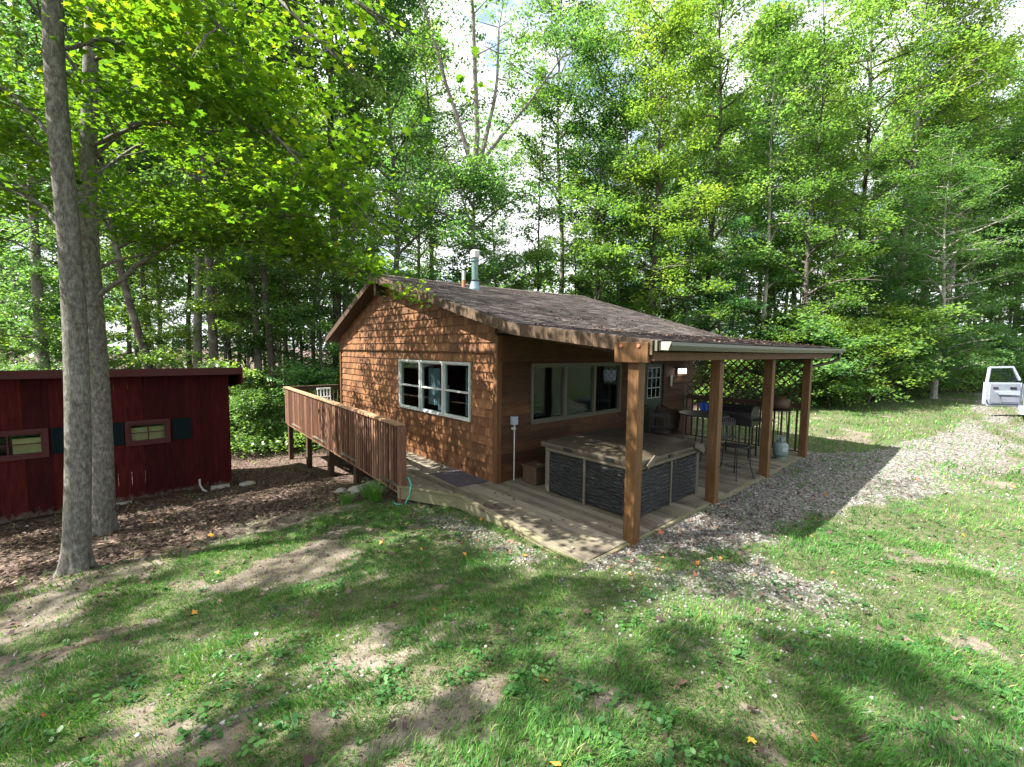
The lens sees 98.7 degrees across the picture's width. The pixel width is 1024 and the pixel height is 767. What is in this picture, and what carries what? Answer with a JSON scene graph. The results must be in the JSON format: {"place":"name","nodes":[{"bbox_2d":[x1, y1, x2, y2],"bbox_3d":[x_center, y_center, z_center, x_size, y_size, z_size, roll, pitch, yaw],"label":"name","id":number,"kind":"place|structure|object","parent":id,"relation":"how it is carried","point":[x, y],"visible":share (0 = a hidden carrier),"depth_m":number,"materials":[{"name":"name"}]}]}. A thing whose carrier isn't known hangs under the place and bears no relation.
{"place":"outdoors","nodes":[
{"label":"outdoors","id":0,"kind":"place"},
{"bbox_2d":[0,348,1023,766],"bbox_3d":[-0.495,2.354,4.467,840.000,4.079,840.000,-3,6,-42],"label":"ground","id":1,"kind":"structure","parent":0,"point":[340,478],"depth_m":4.02,"materials":[{"name":"plant"}]},
{"bbox_2d":[0,151,56,368],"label":"broadleaf tree","id":2,"kind":"object","parent":1,"relation":"on","point":[12,275],"visible":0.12,"depth_m":20.95,"materials":[{"name":"green plant"}]},
{"bbox_2d":[0,38,114,345],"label":"broadleaf tree","id":3,"kind":"object","parent":1,"relation":"on","point":[27,335],"visible":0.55,"depth_m":7.21,"materials":[{"name":"green plant"}]},
{"bbox_2d":[0,147,122,370],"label":"understory tree","id":4,"kind":"object","parent":1,"relation":"on","point":[7,258],"visible":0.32,"depth_m":16.14,"materials":[{"name":"green plant"}]},
{"bbox_2d":[0,275,143,370],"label":"understory tree","id":5,"kind":"object","parent":1,"relation":"on","point":[29,343],"visible":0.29,"depth_m":16.25,"materials":[{"name":"green plant"}]},
{"bbox_2d":[0,2,157,270],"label":"broadleaf tree","id":6,"kind":"object","parent":1,"relation":"on","point":[49,249],"visible":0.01,"depth_m":20.55,"materials":[{"name":"green plant"}]},
{"bbox_2d":[2,238,164,368],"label":"understory tree","id":7,"kind":"object","parent":1,"relation":"on","point":[107,301],"visible":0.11,"depth_m":19.24,"materials":[{"name":"green plant"}]},
{"bbox_2d":[0,0,171,369],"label":"broadleaf tree","id":8,"kind":"object","parent":1,"relation":"on","point":[37,286],"visible":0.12,"depth_m":16.40,"materials":[{"name":"green plant"}]},
{"bbox_2d":[0,17,182,350],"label":"broadleaf tree","id":9,"kind":"object","parent":1,"relation":"on","point":[124,248],"visible":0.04,"depth_m":20.90,"materials":[{"name":"green plant"}]},
{"bbox_2d":[0,0,184,368],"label":"broadleaf tree","id":10,"kind":"object","parent":1,"relation":"on","point":[130,306],"visible":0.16,"depth_m":15.60,"materials":[{"name":"green plant"}]},
{"bbox_2d":[0,367,242,524],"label":"shed","id":11,"kind":"structure","parent":1,"relation":"on","point":[171,432],"depth_m":9.46,"materials":[{"name":"red paint"}]},
{"bbox_2d":[0,428,49,461],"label":"window","id":12,"kind":"structure","parent":11,"relation":"in","point":[36,447],"depth_m":8.44,"materials":[{"name":"red paint"}]},
{"bbox_2d":[125,418,170,446],"bbox_3d":[-7.969,1.055,9.633,0.760,0.540,0.180,-3,6,-42],"label":"window","id":13,"kind":"structure","parent":11,"relation":"in","point":[147,435],"depth_m":9.61,"materials":[{"name":"red paint"}]},
{"bbox_2d":[36,0,255,367],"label":"broadleaf tree","id":14,"kind":"object","parent":1,"relation":"on","point":[197,341],"visible":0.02,"depth_m":17.33,"materials":[{"name":"green plant"}]},
{"bbox_2d":[99,196,206,368],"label":"understory tree","id":15,"kind":"object","parent":1,"relation":"on","point":[158,281],"visible":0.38,"depth_m":18.35,"materials":[{"name":"green plant"}]},
{"bbox_2d":[0,0,339,577],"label":"maple tree","id":16,"kind":"object","parent":1,"relation":"on","point":[76,552],"visible":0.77,"depth_m":5.05,"materials":[{"name":"green plant"}]},
{"bbox_2d":[41,0,313,367],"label":"broadleaf tree","id":17,"kind":"object","parent":1,"relation":"on","point":[212,343],"visible":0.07,"depth_m":16.00,"materials":[{"name":"green plant"}]},
{"bbox_2d":[123,282,238,368],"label":"understory tree","id":18,"kind":"object","parent":1,"relation":"on","point":[187,340],"visible":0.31,"depth_m":17.72,"materials":[{"name":"green plant"}]},
{"bbox_2d":[145,176,279,421],"bbox_3d":[-11.343,-2.654,16.997,4.563,11.266,4.812,-3,5,-37],"label":"understory tree","id":19,"kind":"object","parent":1,"relation":"on","point":[195,304],"visible":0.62,"depth_m":16.74,"materials":[{"name":"green plant"}]},
{"bbox_2d":[130,1,336,443],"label":"broadleaf tree","id":20,"kind":"object","parent":1,"relation":"on","point":[257,358],"visible":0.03,"depth_m":18.45,"materials":[{"name":"green plant"}]},
{"bbox_2d":[189,245,289,418],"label":"understory tree","id":21,"kind":"object","parent":1,"relation":"on","point":[239,253],"visible":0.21,"depth_m":18.91,"materials":[{"name":"green plant"}]},
{"bbox_2d":[200,170,287,432],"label":"broadleaf tree","id":22,"kind":"object","parent":1,"relation":"on","point":[245,279],"visible":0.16,"depth_m":18.58,"materials":[{"name":"green plant"}]},
{"bbox_2d":[0,0,493,535],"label":"maple tree","id":23,"kind":"object","parent":1,"relation":"on","point":[204,226],"visible":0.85,"depth_m":6.01,"materials":[{"name":"green plant"}]},
{"bbox_2d":[229,384,286,453],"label":"bush","id":24,"kind":"object","parent":1,"relation":"on","point":[250,397],"visible":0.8,"depth_m":15.96,"materials":[{"name":"green plant"}]},
{"bbox_2d":[179,0,353,443],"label":"broadleaf tree","id":25,"kind":"object","parent":1,"relation":"on","point":[270,353],"visible":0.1,"depth_m":18.03,"materials":[{"name":"green plant"}]},
{"bbox_2d":[217,136,322,380],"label":"broadleaf tree","id":26,"kind":"object","parent":1,"relation":"on","point":[285,338],"visible":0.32,"depth_m":18.30,"materials":[{"name":"green plant"}]},
{"bbox_2d":[222,220,332,385],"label":"understory tree","id":27,"kind":"object","parent":1,"relation":"on","point":[309,360],"visible":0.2,"depth_m":19.60,"materials":[{"name":"green plant"}]},
{"bbox_2d":[233,104,343,383],"bbox_3d":[-9.711,-4.642,19.459,4.274,15.084,4.315,1,3,24],"label":"broadleaf tree","id":28,"kind":"object","parent":1,"relation":"on","point":[275,291],"visible":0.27,"depth_m":18.82,"materials":[{"name":"green plant"}]},
{"bbox_2d":[257,358,339,444],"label":"bush","id":29,"kind":"object","parent":1,"relation":"on","point":[303,377],"visible":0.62,"depth_m":17.30,"materials":[{"name":"green plant"}]},
{"bbox_2d":[267,236,367,404],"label":"understory tree","id":30,"kind":"object","parent":1,"relation":"on","point":[299,310],"visible":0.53,"depth_m":17.93,"materials":[{"name":"green plant"}]},
{"bbox_2d":[221,0,426,402],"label":"broadleaf tree","id":31,"kind":"object","parent":1,"relation":"on","point":[353,17],"visible":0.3,"depth_m":17.99,"materials":[{"name":"green plant"}]},
{"bbox_2d":[290,48,406,318],"bbox_3d":[-7.231,-5.261,18.371,4.723,16.513,4.679,4,7,6],"label":"broadleaf tree","id":32,"kind":"object","parent":1,"relation":"on","point":[363,158],"visible":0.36,"depth_m":18.18,"materials":[{"name":"green plant"}]},
{"bbox_2d":[316,0,464,270],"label":"broadleaf tree","id":33,"kind":"object","parent":1,"relation":"on","point":[395,6],"visible":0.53,"depth_m":20.64,"materials":[{"name":"green plant"}]},
{"bbox_2d":[335,38,446,254],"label":"broadleaf tree","id":34,"kind":"object","parent":1,"relation":"on","point":[397,128],"visible":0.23,"depth_m":26.58,"materials":[{"name":"green plant"}]},
{"bbox_2d":[387,185,443,277],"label":"broadleaf tree","id":35,"kind":"object","parent":1,"relation":"on","point":[426,262],"visible":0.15,"depth_m":24.55,"materials":[{"name":"green plant"}]},
{"bbox_2d":[376,87,459,276],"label":"broadleaf tree","id":36,"kind":"object","parent":1,"relation":"on","point":[412,249],"visible":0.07,"depth_m":35.83,"materials":[{"name":"green plant"}]},
{"bbox_2d":[382,245,469,280],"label":"understory tree","id":37,"kind":"object","parent":1,"relation":"on","point":[439,268],"visible":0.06,"depth_m":18.73,"materials":[{"name":"green plant"}]},
{"bbox_2d":[380,16,492,276],"bbox_3d":[-5.418,-11.928,29.887,7.515,24.567,7.832,2,4,15],"label":"broadleaf tree","id":38,"kind":"object","parent":1,"relation":"on","point":[426,94],"visible":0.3,"depth_m":28.73,"materials":[{"name":"green plant"}]},
{"bbox_2d":[462,114,527,288],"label":"broadleaf tree","id":39,"kind":"object","parent":1,"relation":"on","point":[501,230],"visible":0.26,"depth_m":35.54,"materials":[{"name":"green plant"}]},
{"bbox_2d":[376,0,618,288],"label":"broadleaf tree","id":40,"kind":"object","parent":1,"relation":"on","point":[477,183],"visible":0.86,"depth_m":18.23,"materials":[{"name":"green plant"}]},
{"bbox_2d":[0,279,1023,766],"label":"fallen leaves","id":41,"kind":"object","parent":1,"relation":"on","point":[146,547],"visible":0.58,"depth_m":5.71,"materials":[{"name":"brown plant"}]},
{"bbox_2d":[0,186,1023,390],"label":"distant woods","id":42,"kind":"object","parent":1,"relation":"on","point":[117,348],"visible":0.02,"depth_m":40.39,"materials":[{"name":"green plant"}]},
{"bbox_2d":[479,189,544,289],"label":"understory tree","id":43,"kind":"object","parent":1,"relation":"on","point":[515,282],"visible":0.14,"depth_m":19.22,"materials":[{"name":"green plant"}]},
{"bbox_2d":[0,476,1023,766],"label":"weeds","id":44,"kind":"object","parent":1,"relation":"on","point":[616,698],"visible":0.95,"depth_m":2.86,"materials":[{"name":"green plant"}]},
{"bbox_2d":[4,460,1023,766],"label":"lawn leaves","id":45,"kind":"object","parent":1,"relation":"on","point":[308,760],"visible":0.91,"depth_m":3.59,"materials":[{"name":"green plant"}]},
{"bbox_2d":[498,232,577,290],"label":"understory tree","id":46,"kind":"object","parent":1,"relation":"on","point":[547,243],"visible":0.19,"depth_m":19.39,"materials":[{"name":"green plant"}]},
{"bbox_2d":[503,57,585,291],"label":"broadleaf tree","id":47,"kind":"object","parent":1,"relation":"on","point":[540,212],"visible":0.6,"depth_m":22.90,"materials":[{"name":"green plant"}]},
{"bbox_2d":[283,384,812,562],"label":"wooden deck","id":48,"kind":"structure","parent":1,"relation":"on","point":[373,445],"depth_m":7.59,"materials":[{"name":"brown wood"}]},
{"bbox_2d":[541,428,704,515],"bbox_3d":[1.843,1.368,7.335,2.044,0.904,1.869,-3,6,-42],"label":"hot tub","id":49,"kind":"object","parent":48,"relation":"on","point":[587,468],"visible":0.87,"depth_m":6.76,"materials":[{"name":"dark stacked stone"},{"name":"vinyl"},{"name":"wood"}]},
{"bbox_2d":[653,402,683,438],"bbox_3d":[3.806,1.029,10.691,0.837,1.122,0.713,-3,6,-42],"label":"wicker armchair","id":50,"kind":"object","parent":48,"relation":"on","point":[674,420],"visible":0.59,"depth_m":10.86,"materials":[{"name":"brown wicker"}]},
{"bbox_2d":[721,403,774,458],"bbox_3d":[5.166,1.064,10.083,0.540,1.170,1.380,-3,6,-42],"label":"gas grill","id":51,"kind":"object","parent":48,"relation":"on","point":[745,415],"visible":0.61,"depth_m":9.85,"materials":[{"name":"black metal"}]},
{"bbox_2d":[488,0,621,293],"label":"broadleaf tree","id":52,"kind":"object","parent":1,"relation":"on","point":[565,129],"visible":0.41,"depth_m":24.27,"materials":[{"name":"green plant"}]},
{"bbox_2d":[325,250,844,544],"bbox_3d":[1.069,-0.221,11.617,8.011,6.409,10.931,-3,6,-42],"label":"cabin","id":53,"kind":"object","parent":1,"relation":"on","point":[474,387],"visible":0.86,"depth_m":9.11,"materials":[{"name":"brown wood"}]},
{"bbox_2d":[399,359,471,421],"bbox_3d":[-1.631,0.074,9.305,0.235,1.110,2.780,-3,6,-42],"label":"window","id":54,"kind":"structure","parent":53,"relation":"in","point":[438,393],"depth_m":9.36,"materials":[{"name":"white plastic"}]},
{"bbox_2d":[529,362,621,424],"bbox_3d":[1.394,0.135,9.144,2.860,1.140,0.115,-3,6,-42],"label":"window","id":55,"kind":"structure","parent":53,"relation":"in","point":[564,366],"depth_m":8.99,"materials":[{"name":"beige plastic"}]},
{"bbox_2d":[644,364,662,433],"bbox_3d":[3.553,0.520,11.071,0.870,2.030,0.114,-3,6,-42],"label":"door","id":56,"kind":"structure","parent":53,"relation":"in","point":[651,403],"depth_m":11.02,"materials":[{"name":"paint"}]},
{"bbox_2d":[541,168,687,308],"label":"understory tree","id":57,"kind":"object","parent":1,"relation":"on","point":[605,253],"visible":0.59,"depth_m":18.28,"materials":[{"name":"green plant"}]},
{"bbox_2d":[534,0,707,307],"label":"broadleaf tree","id":58,"kind":"object","parent":1,"relation":"on","point":[582,130],"visible":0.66,"depth_m":19.46,"materials":[{"name":"green plant"}]},
{"bbox_2d":[581,81,669,306],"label":"broadleaf tree","id":59,"kind":"object","parent":1,"relation":"on","point":[630,97],"visible":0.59,"depth_m":18.95,"materials":[{"name":"green plant"}]},
{"bbox_2d":[230,369,1023,457],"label":"undergrowth","id":60,"kind":"object","parent":1,"relation":"on","point":[274,440],"visible":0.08,"depth_m":16.38,"materials":[{"name":"green plant"}]},
{"bbox_2d":[572,0,704,315],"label":"broadleaf tree","id":61,"kind":"object","parent":1,"relation":"on","point":[622,6],"visible":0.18,"depth_m":22.29,"materials":[{"name":"green plant"}]},
{"bbox_2d":[612,188,682,321],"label":"understory tree","id":62,"kind":"object","parent":1,"relation":"on","point":[646,270],"visible":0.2,"depth_m":20.73,"materials":[{"name":"green plant"}]},
{"bbox_2d":[585,0,732,325],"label":"broadleaf tree","id":63,"kind":"object","parent":1,"relation":"on","point":[676,24],"visible":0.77,"depth_m":18.09,"materials":[{"name":"green plant"}]},
{"bbox_2d":[638,145,708,320],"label":"broadleaf tree","id":64,"kind":"object","parent":1,"relation":"on","point":[677,305],"visible":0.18,"depth_m":22.90,"materials":[{"name":"green plant"}]},
{"bbox_2d":[639,118,747,337],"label":"understory tree","id":65,"kind":"object","parent":1,"relation":"on","point":[705,262],"visible":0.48,"depth_m":17.77,"materials":[{"name":"green plant"}]},
{"bbox_2d":[624,0,772,324],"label":"broadleaf tree","id":66,"kind":"object","parent":1,"relation":"on","point":[694,95],"visible":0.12,"depth_m":25.23,"materials":[{"name":"green plant"}]},
{"bbox_2d":[655,80,748,379],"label":"broadleaf tree","id":67,"kind":"object","parent":1,"relation":"on","point":[706,135],"visible":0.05,"depth_m":28.93,"materials":[{"name":"green plant"}]},
{"bbox_2d":[649,214,787,382],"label":"understory tree","id":68,"kind":"object","parent":1,"relation":"on","point":[728,330],"visible":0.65,"depth_m":18.02,"materials":[{"name":"green plant"}]},
{"bbox_2d":[621,0,836,400],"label":"broadleaf tree","id":69,"kind":"object","parent":1,"relation":"on","point":[728,124],"visible":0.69,"depth_m":18.53,"materials":[{"name":"green plant"}]},
{"bbox_2d":[698,0,805,330],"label":"broadleaf tree","id":70,"kind":"object","parent":1,"relation":"on","point":[754,64],"visible":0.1,"depth_m":26.19,"materials":[{"name":"green plant"}]},
{"bbox_2d":[693,335,819,404],"bbox_3d":[9.386,-0.272,17.524,5.014,3.328,4.031,2,5,16],"label":"bush","id":71,"kind":"object","parent":1,"relation":"on","point":[738,363],"visible":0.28,"depth_m":17.07,"materials":[{"name":"green plant"}]},
{"bbox_2d":[713,304,839,401],"bbox_3d":[11.642,-0.984,18.459,5.272,4.745,5.172,0,4,-2],"label":"bush","id":72,"kind":"object","parent":1,"relation":"on","point":[778,317],"visible":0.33,"depth_m":17.74,"materials":[{"name":"green plant"}]},
{"bbox_2d":[701,2,852,399],"bbox_3d":[11.313,-7.146,18.690,5.685,17.007,4.761,0,4,-6],"label":"broadleaf tree","id":73,"kind":"object","parent":1,"relation":"on","point":[797,71],"visible":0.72,"depth_m":18.19,"materials":[{"name":"green plant"}]},
{"bbox_2d":[723,65,833,317],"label":"broadleaf tree","id":74,"kind":"object","parent":1,"relation":"on","point":[767,147],"visible":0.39,"depth_m":20.61,"materials":[{"name":"green plant"}]},
{"bbox_2d":[721,24,850,319],"bbox_3d":[17.657,-11.736,29.858,7.696,24.108,7.393,-2,5,-31],"label":"broadleaf tree","id":75,"kind":"object","parent":1,"relation":"on","point":[744,71],"visible":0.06,"depth_m":29.24,"materials":[{"name":"green plant"}]},
{"bbox_2d":[721,19,867,319],"bbox_3d":[15.066,-8.826,23.057,7.120,19.295,6.268,-1,3,-7],"label":"broadleaf tree","id":76,"kind":"object","parent":1,"relation":"on","point":[776,164],"visible":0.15,"depth_m":22.32,"materials":[{"name":"green plant"}]},
{"bbox_2d":[729,312,904,407],"bbox_3d":[11.486,-0.645,17.736,5.115,4.222,6.362,-3,6,-40],"label":"bush","id":77,"kind":"object","parent":1,"relation":"on","point":[831,368],"visible":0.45,"depth_m":16.73,"materials":[{"name":"green plant"}]},
{"bbox_2d":[749,189,893,326],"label":"understory tree","id":78,"kind":"object","parent":1,"relation":"on","point":[825,214],"visible":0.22,"depth_m":20.23,"materials":[{"name":"green plant"}]},
{"bbox_2d":[726,0,918,402],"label":"broadleaf tree","id":79,"kind":"object","parent":1,"relation":"on","point":[811,188],"visible":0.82,"depth_m":17.28,"materials":[{"name":"green plant"}]},
{"bbox_2d":[786,93,890,376],"bbox_3d":[14.363,-5.965,19.749,4.043,14.134,4.005,2,2,18],"label":"broadleaf tree","id":80,"kind":"object","parent":1,"relation":"on","point":[880,251],"visible":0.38,"depth_m":19.81,"materials":[{"name":"green plant"}]},
{"bbox_2d":[795,340,889,408],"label":"bush","id":81,"kind":"object","parent":1,"relation":"on","point":[827,399],"visible":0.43,"depth_m":16.82,"materials":[{"name":"green plant"}]},
{"bbox_2d":[798,314,918,406],"bbox_3d":[13.772,-0.788,18.072,4.072,4.249,3.861,2,5,22],"label":"bush","id":82,"kind":"object","parent":1,"relation":"on","point":[845,326],"visible":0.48,"depth_m":17.34,"materials":[{"name":"green plant"}]},
{"bbox_2d":[834,141,928,314],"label":"broadleaf tree","id":83,"kind":"object","parent":1,"relation":"on","point":[886,185],"visible":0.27,"depth_m":23.66,"materials":[{"name":"green plant"}]},
{"bbox_2d":[823,317,950,404],"bbox_3d":[15.298,-0.740,18.875,6.295,4.178,5.062,-2,5,-31],"label":"bush","id":84,"kind":"object","parent":1,"relation":"on","point":[904,369],"visible":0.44,"depth_m":17.61,"materials":[{"name":"green plant"}]},
{"bbox_2d":[788,0,992,318],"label":"broadleaf tree","id":85,"kind":"object","parent":1,"relation":"on","point":[919,64],"visible":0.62,"depth_m":20.85,"materials":[{"name":"green plant"}]},
{"bbox_2d":[830,177,952,398],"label":"understory tree","id":86,"kind":"object","parent":1,"relation":"on","point":[896,295],"visible":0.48,"depth_m":19.39,"materials":[{"name":"green plant"}]},
{"bbox_2d":[843,308,956,399],"bbox_3d":[16.692,-1.132,20.273,5.170,4.654,5.072,4,5,37],"label":"bush","id":87,"kind":"object","parent":1,"relation":"on","point":[872,315],"visible":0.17,"depth_m":19.32,"materials":[{"name":"green plant"}]},
{"bbox_2d":[863,150,956,319],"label":"broadleaf tree","id":88,"kind":"object","parent":1,"relation":"on","point":[922,266],"visible":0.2,"depth_m":24.04,"materials":[{"name":"green plant"}]},
{"bbox_2d":[867,224,960,392],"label":"understory tree","id":89,"kind":"object","parent":1,"relation":"on","point":[913,298],"visible":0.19,"depth_m":22.31,"materials":[{"name":"green plant"}]},
{"bbox_2d":[856,297,987,401],"bbox_3d":[16.658,-1.227,19.312,4.553,5.010,4.802,1,4,11],"label":"bush","id":90,"kind":"object","parent":1,"relation":"on","point":[895,315],"visible":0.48,"depth_m":18.41,"materials":[{"name":"green plant"}]},
{"bbox_2d":[854,324,994,398],"bbox_3d":[18.181,-0.760,20.231,5.835,3.872,4.691,0,4,-10],"label":"bush","id":91,"kind":"object","parent":1,"relation":"on","point":[929,353],"visible":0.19,"depth_m":19.18,"materials":[{"name":"green plant"}]},
{"bbox_2d":[850,0,1023,326],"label":"broadleaf tree","id":92,"kind":"object","parent":1,"relation":"on","point":[986,45],"visible":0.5,"depth_m":22.96,"materials":[{"name":"green plant"}]},
{"bbox_2d":[865,122,1023,398],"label":"broadleaf tree","id":93,"kind":"object","parent":1,"relation":"on","point":[927,277],"visible":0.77,"depth_m":19.47,"materials":[{"name":"green plant"}]},
{"bbox_2d":[870,11,1023,333],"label":"broadleaf tree","id":94,"kind":"object","parent":1,"relation":"on","point":[1017,171],"visible":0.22,"depth_m":25.55,"materials":[{"name":"green plant"}]},
{"bbox_2d":[872,0,1023,384],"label":"broadleaf tree","id":95,"kind":"object","parent":1,"relation":"on","point":[1018,96],"visible":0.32,"depth_m":24.75,"materials":[{"name":"green plant"}]},
{"bbox_2d":[939,25,1023,383],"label":"broadleaf tree","id":96,"kind":"object","parent":1,"relation":"on","point":[1019,49],"visible":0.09,"depth_m":29.52,"materials":[{"name":"green plant"}]},
{"bbox_2d":[948,21,1023,328],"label":"broadleaf tree","id":97,"kind":"object","parent":1,"relation":"on","point":[1019,195],"visible":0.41,"depth_m":27.11,"materials":[{"name":"green plant"}]},
{"bbox_2d":[952,321,1023,390],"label":"bush","id":98,"kind":"object","parent":1,"relation":"on","point":[997,331],"visible":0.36,"depth_m":23.16,"materials":[{"name":"green plant"}]},
{"bbox_2d":[960,118,1023,381],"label":"broadleaf tree","id":99,"kind":"object","parent":1,"relation":"on","point":[1014,157],"visible":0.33,"depth_m":27.96,"materials":[{"name":"green plant"}]},
{"bbox_2d":[969,213,1023,365],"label":"understory tree","id":100,"kind":"object","parent":1,"relation":"on","point":[1001,291],"visible":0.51,"depth_m":26.52,"materials":[{"name":"green plant"}]},
{"bbox_2d":[982,366,1023,414],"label":"pickup truck","id":101,"kind":"object","parent":1,"relation":"on","point":[1001,393],"visible":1,"depth_m":15.35,"materials":[{"name":"silver metal"}]},
{"bbox_2d":[0,391,1023,766],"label":"grass","id":102,"kind":"structure","parent":0,"point":[1010,717],"depth_m":3.29,"materials":[{"name":"plant"}]},
{"bbox_2d":[0,395,1023,766],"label":"gravel","id":103,"kind":"structure","parent":0,"point":[718,569],"depth_m":5.39,"materials":[{"name":"gravel"}]},
{"bbox_2d":[0,0,1023,351],"label":"sky","id":104,"kind":"structure","parent":0,"point":[492,32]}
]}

